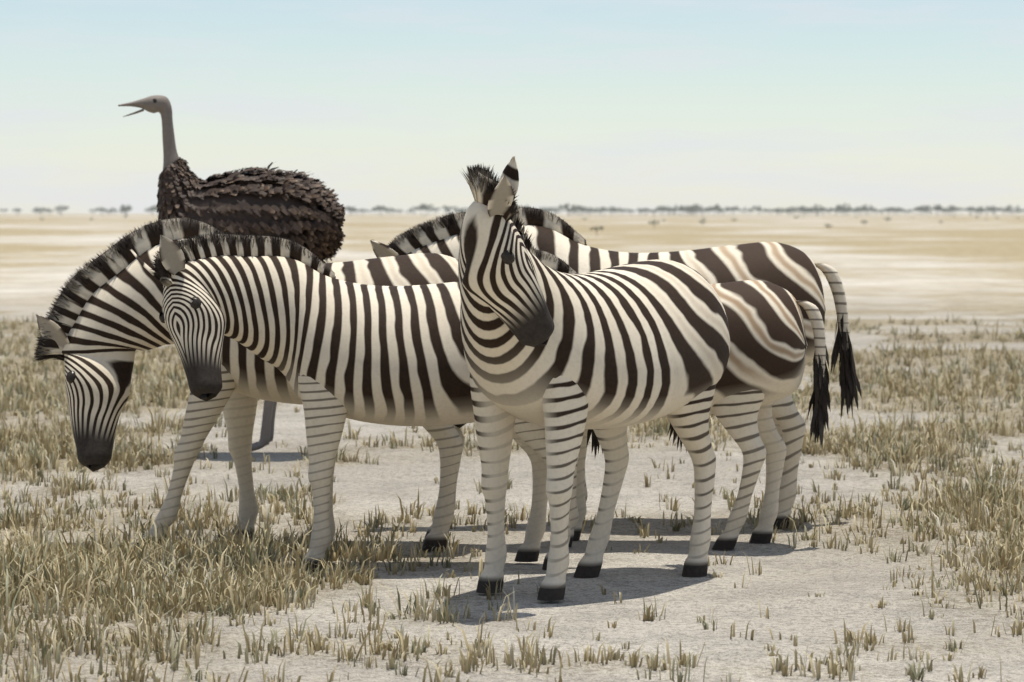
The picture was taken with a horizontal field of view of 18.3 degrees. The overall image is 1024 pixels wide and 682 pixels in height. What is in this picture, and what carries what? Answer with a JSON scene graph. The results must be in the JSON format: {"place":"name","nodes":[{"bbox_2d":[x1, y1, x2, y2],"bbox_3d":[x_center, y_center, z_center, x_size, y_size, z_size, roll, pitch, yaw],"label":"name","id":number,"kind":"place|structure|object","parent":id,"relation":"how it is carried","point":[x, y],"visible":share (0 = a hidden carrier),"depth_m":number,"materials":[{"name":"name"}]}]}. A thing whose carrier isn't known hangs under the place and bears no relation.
{"place":"outdoors","nodes":[
{"label":"outdoors","id":0,"kind":"place"},
{"bbox_2d":[0,214,1023,681],"bbox_3d":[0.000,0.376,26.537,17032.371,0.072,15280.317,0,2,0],"label":"ground","id":1,"kind":"structure","parent":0,"point":[920,268],"depth_m":15.10,"materials":[{"name":"beige sand"}]},
{"bbox_2d":[118,95,345,450],"bbox_3d":[-1.675,-0.403,18.995,1.359,2.133,0.754,0,2,0],"label":"ostrich","id":2,"kind":"object","parent":1,"relation":"on","point":[303,210],"visible":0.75,"depth_m":18.79},
{"bbox_2d":[33,216,463,550],"bbox_3d":[-1.018,0.172,13.818,2.116,1.442,0.668,0,2,0],"label":"zebra","id":3,"kind":"object","parent":1,"relation":"on","point":[100,324],"visible":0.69,"depth_m":13.66},
{"bbox_2d":[130,231,602,571],"bbox_3d":[-0.586,0.237,12.973,1.967,1.381,0.656,0,2,-12],"label":"zebra","id":4,"kind":"object","parent":1,"relation":"on","point":[320,336],"visible":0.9,"depth_m":12.76},
{"bbox_2d":[0,312,1023,681],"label":"grass tufts","id":5,"kind":"object","parent":1,"relation":"on","point":[124,576],"visible":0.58,"depth_m":13.51,"materials":[{"name":"beige plant"}]},
{"bbox_2d":[0,203,1023,235],"bbox_3d":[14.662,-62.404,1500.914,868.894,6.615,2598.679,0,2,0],"label":"trees","id":6,"kind":"object","parent":1,"relation":"on","point":[696,208],"visible":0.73,"depth_m":1794.45,"materials":[{"name":"green plant"}]},
{"bbox_2d":[458,156,729,600],"bbox_3d":[0.260,0.128,12.271,0.711,1.656,1.924,2,3,37],"label":"zebra","id":7,"kind":"object","parent":1,"relation":"on","point":[608,356],"visible":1,"depth_m":12.01},
{"bbox_2d":[370,205,861,528],"bbox_3d":[0.486,0.111,14.763,2.284,1.489,0.688,0,2,-1],"label":"zebra","id":8,"kind":"object","parent":1,"relation":"on","point":[793,271],"visible":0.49,"depth_m":14.61},
{"bbox_2d":[455,247,829,549],"bbox_3d":[0.407,0.239,13.901,1.970,1.301,0.606,0,2,8],"label":"zebra","id":9,"kind":"object","parent":1,"relation":"on","point":[764,370],"visible":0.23,"depth_m":13.65},
{"bbox_2d":[0,0,1023,213],"label":"sky","id":10,"kind":"structure","parent":0,"point":[629,104],"materials":[{"name":"blue"}]}
]}

